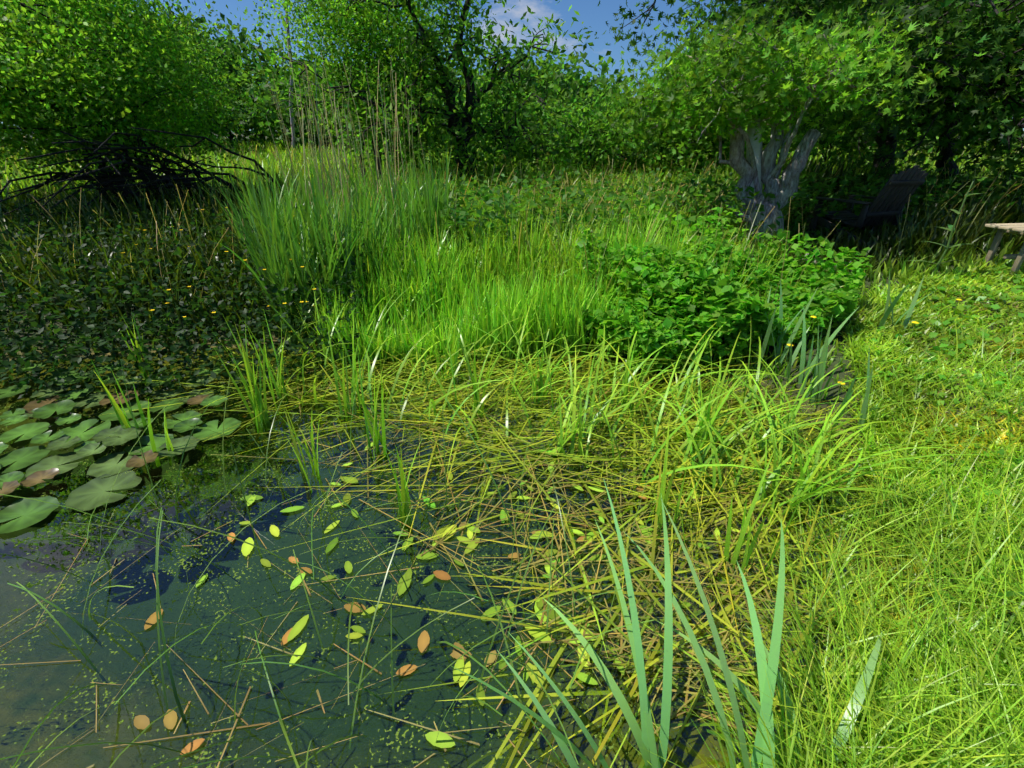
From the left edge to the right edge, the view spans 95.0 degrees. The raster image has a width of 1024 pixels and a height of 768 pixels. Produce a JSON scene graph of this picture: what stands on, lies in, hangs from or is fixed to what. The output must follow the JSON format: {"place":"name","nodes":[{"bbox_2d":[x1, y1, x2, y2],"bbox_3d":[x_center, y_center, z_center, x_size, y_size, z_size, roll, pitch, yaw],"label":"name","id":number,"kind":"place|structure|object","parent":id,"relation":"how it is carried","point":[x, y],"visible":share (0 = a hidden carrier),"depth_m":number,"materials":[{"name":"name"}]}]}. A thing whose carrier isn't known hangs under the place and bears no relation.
{"place":"outdoors","nodes":[
{"label":"outdoors","id":0,"kind":"place"},
{"bbox_2d":[0,344,868,767],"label":"floating leaves","id":1,"kind":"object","parent":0,"point":[338,590],"depth_m":1.80,"materials":[{"name":"green plant"}]},
{"bbox_2d":[0,362,241,533],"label":"water lily pads","id":2,"kind":"object","parent":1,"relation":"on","point":[93,493],"visible":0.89,"depth_m":2.61,"materials":[{"name":"green plant"}]},
{"bbox_2d":[134,442,738,754],"bbox_3d":[-0.137,0.671,1.968,2.308,0.006,1.526,0,27,0],"label":"floating pondweed","id":3,"kind":"object","parent":1,"relation":"on","point":[444,740],"visible":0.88,"depth_m":1.71,"materials":[{"name":"plant"}]},
{"bbox_2d":[0,356,886,767],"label":"floating dead stems","id":4,"kind":"object","parent":1,"relation":"on","point":[638,588],"visible":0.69,"depth_m":1.85,"materials":[{"name":"plant"}]},
{"bbox_2d":[0,131,1023,767],"bbox_3d":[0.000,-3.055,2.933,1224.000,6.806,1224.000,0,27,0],"label":"pond","id":5,"kind":"structure","parent":0,"point":[30,693],"depth_m":2.27,"materials":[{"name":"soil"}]},
{"bbox_2d":[2,1,262,153],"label":"tree","id":6,"kind":"object","parent":5,"relation":"on","point":[230,106],"depth_m":19.60,"materials":[{"name":"green plant"}]},
{"bbox_2d":[0,124,287,219],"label":"branches","id":7,"kind":"object","parent":5,"relation":"on","point":[187,180],"visible":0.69,"depth_m":5.85,"materials":[{"name":"brown plant"}]},
{"bbox_2d":[0,0,296,226],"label":"shrub","id":8,"kind":"object","parent":5,"relation":"on","point":[76,72],"depth_m":5.57,"materials":[{"name":"green plant"}]},
{"bbox_2d":[126,3,250,139],"bbox_3d":[-23.710,-19.898,30.137,15.676,9.100,15.253,0,27,0],"label":"tree","id":9,"kind":"object","parent":5,"relation":"on","point":[189,35],"visible":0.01,"depth_m":30.44,"materials":[{"name":"green plant"}]},
{"bbox_2d":[143,4,302,147],"bbox_3d":[-16.394,-17.133,27.107,13.025,7.748,12.805,0,27,0],"label":"tree","id":10,"kind":"object","parent":5,"relation":"on","point":[243,35],"depth_m":26.11,"materials":[{"name":"green plant"}]},
{"bbox_2d":[285,5,294,149],"bbox_3d":[-8.301,-11.616,17.537,1.385,6.446,0.220,5,27,9],"label":"birch trunk","id":11,"kind":"object","parent":5,"relation":"on","point":[291,104],"visible":0.53,"depth_m":17.83,"materials":[{"name":"grey plant"}]},
{"bbox_2d":[255,43,351,83],"bbox_3d":[-12.125,-20.440,34.173,13.695,7.018,12.226,0,27,0],"label":"tree","id":12,"kind":"object","parent":5,"relation":"on","point":[309,61],"depth_m":31.19,"materials":[{"name":"green plant"}]},
{"bbox_2d":[219,43,406,149],"bbox_3d":[-9.407,-13.446,23.700,11.177,6.180,10.078,0,27,0],"label":"tree","id":13,"kind":"object","parent":5,"relation":"on","point":[272,118],"depth_m":21.48,"materials":[{"name":"green plant"}]},
{"bbox_2d":[212,0,527,181],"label":"tree","id":14,"kind":"object","parent":5,"relation":"on","point":[368,25],"depth_m":8.49,"materials":[{"name":"green plant"}]},
{"bbox_2d":[296,53,478,176],"bbox_3d":[-3.069,-6.786,12.109,4.490,3.456,4.643,0,27,0],"label":"shrub","id":15,"kind":"object","parent":5,"relation":"on","point":[412,149],"depth_m":11.83,"materials":[{"name":"green plant"}]},
{"bbox_2d":[214,0,605,187],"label":"tree","id":16,"kind":"object","parent":5,"relation":"on","point":[509,113],"depth_m":8.60,"materials":[{"name":"green plant"}]},
{"bbox_2d":[420,56,496,138],"bbox_3d":[-5.358,-20.570,34.177,12.867,7.447,12.542,0,27,0],"label":"tree","id":17,"kind":"object","parent":5,"relation":"on","point":[458,71],"depth_m":32.08,"materials":[{"name":"green plant"}]},
{"bbox_2d":[263,53,738,229],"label":"dry reed stalks","id":18,"kind":"object","parent":5,"relation":"on","point":[333,150],"visible":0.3,"depth_m":5.21,"materials":[{"name":"plant"}]},
{"bbox_2d":[0,273,1020,767],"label":"marsh reeds","id":19,"kind":"object","parent":5,"relation":"on","point":[774,447],"visible":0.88,"depth_m":2.35,"materials":[{"name":"green plant"}]},
{"bbox_2d":[0,135,1023,767],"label":"meadow grass","id":20,"kind":"structure","parent":5,"relation":"on","point":[956,723],"depth_m":2.85,"materials":[{"name":"green plant"}]},
{"bbox_2d":[0,164,1023,436],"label":"leafy plants","id":21,"kind":"object","parent":5,"relation":"on","point":[712,296],"visible":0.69,"depth_m":3.69,"materials":[{"name":"green plant"}]},
{"bbox_2d":[473,83,588,164],"bbox_3d":[0.578,-7.289,14.238,4.560,3.153,4.315,0,27,0],"label":"shrub","id":22,"kind":"object","parent":5,"relation":"on","point":[554,98],"depth_m":13.54,"materials":[{"name":"green plant"}]},
{"bbox_2d":[475,55,590,85],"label":"tree","id":23,"kind":"object","parent":5,"relation":"on","point":[550,71],"depth_m":35.11,"materials":[{"name":"green plant"}]},
{"bbox_2d":[123,210,958,407],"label":"flower stems","id":24,"kind":"object","parent":5,"relation":"on","point":[316,303],"visible":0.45,"depth_m":3.68,"materials":[{"name":"plant"}]},
{"bbox_2d":[122,207,960,383],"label":"wild flowers","id":25,"kind":"object","parent":24,"relation":"attached to","point":[315,288],"visible":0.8,"depth_m":3.54,"materials":[{"name":"yellow plant"}]},
{"bbox_2d":[429,18,674,149],"bbox_3d":[0.781,-10.652,18.851,8.531,6.001,8.506,-17,32,-31],"label":"tree","id":26,"kind":"object","parent":5,"relation":"on","point":[556,89],"depth_m":17.43,"materials":[{"name":"green plant"}]},
{"bbox_2d":[509,75,674,179],"bbox_3d":[2.096,-6.262,12.521,4.494,3.234,4.569,0,27,0],"label":"shrub","id":27,"kind":"object","parent":5,"relation":"on","point":[594,149],"depth_m":11.56,"materials":[{"name":"green plant"}]},
{"bbox_2d":[552,61,667,143],"bbox_3d":[3.753,-12.914,23.368,9.452,5.080,8.347,0,27,0],"label":"tree","id":28,"kind":"object","parent":5,"relation":"on","point":[610,83],"visible":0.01,"depth_m":21.63,"materials":[{"name":"green plant"}]},
{"bbox_2d":[199,132,1023,767],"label":"reeds","id":29,"kind":"object","parent":5,"relation":"on","point":[275,234],"visible":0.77,"depth_m":3.75,"materials":[{"name":"green plant"}]},
{"bbox_2d":[590,63,750,180],"bbox_3d":[4.331,-6.411,11.692,5.161,3.225,4.337,0,27,0],"label":"shrub","id":30,"kind":"object","parent":5,"relation":"on","point":[680,157],"depth_m":11.20,"materials":[{"name":"green plant"}]},
{"bbox_2d":[643,28,727,88],"bbox_3d":[15.545,-20.169,31.943,13.701,8.574,13.680,0,27,0],"label":"tree","id":31,"kind":"object","parent":5,"relation":"on","point":[676,54],"depth_m":31.58,"materials":[{"name":"green plant"}]},
{"bbox_2d":[663,70,826,175],"bbox_3d":[5.816,-6.252,11.403,4.078,3.261,4.923,0,27,0],"label":"shrub","id":32,"kind":"object","parent":5,"relation":"on","point":[764,133],"depth_m":11.19,"materials":[{"name":"green plant"}]},
{"bbox_2d":[587,0,987,243],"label":"tree","id":33,"kind":"object","parent":5,"relation":"on","point":[684,102],"depth_m":5.16,"materials":[{"name":"green plant"}]},
{"bbox_2d":[746,118,762,194],"bbox_3d":[3.145,-2.829,6.074,0.217,1.079,0.436,-8,28,-16],"label":"trunk","id":34,"kind":"object","parent":33,"relation":"attached to","point":[757,147],"visible":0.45,"depth_m":5.97,"materials":[{"name":"grey wood"}]},
{"bbox_2d":[571,0,1023,176],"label":"tree","id":35,"kind":"object","parent":5,"relation":"on","point":[926,10],"depth_m":5.83,"materials":[{"name":"green plant"}]},
{"bbox_2d":[777,101,938,175],"bbox_3d":[8.477,-6.847,12.301,4.909,3.458,5.186,0,27,0],"label":"shrub","id":36,"kind":"object","parent":5,"relation":"on","point":[866,151],"depth_m":11.88,"materials":[{"name":"green plant"}]},
{"bbox_2d":[809,165,927,244],"bbox_3d":[4.669,-2.359,6.220,0.850,1.014,0.967,-9,28,-18],"label":"adirondack chair","id":37,"kind":"object","parent":5,"relation":"on","point":[897,191],"visible":0.88,"depth_m":5.99,"materials":[{"name":"brown wood"}]},
{"bbox_2d":[720,0,1023,199],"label":"tree","id":38,"kind":"object","parent":5,"relation":"on","point":[993,157],"depth_m":7.52,"materials":[{"name":"green plant"}]},
{"bbox_2d":[841,66,1023,155],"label":"tree","id":39,"kind":"object","parent":5,"relation":"on","point":[971,131],"depth_m":17.86,"materials":[{"name":"green plant"}]},
{"bbox_2d":[909,174,986,271],"bbox_3d":[4.271,-1.515,4.586,0.488,0.978,0.371,-8,28,-16],"label":"thistle plant","id":40,"kind":"object","parent":5,"relation":"on","point":[951,228],"visible":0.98,"depth_m":4.57,"materials":[{"name":"green plant"}]},
{"bbox_2d":[985,223,1023,274],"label":"picnic table","id":41,"kind":"object","parent":5,"relation":"on","point":[1012,228],"visible":0.81,"depth_m":4.82,"materials":[{"name":"brown wood"}]},
{"bbox_2d":[1,0,1023,130],"label":"sky","id":42,"kind":"structure","parent":0,"point":[593,16],"materials":[{"name":"blue"}]}
]}

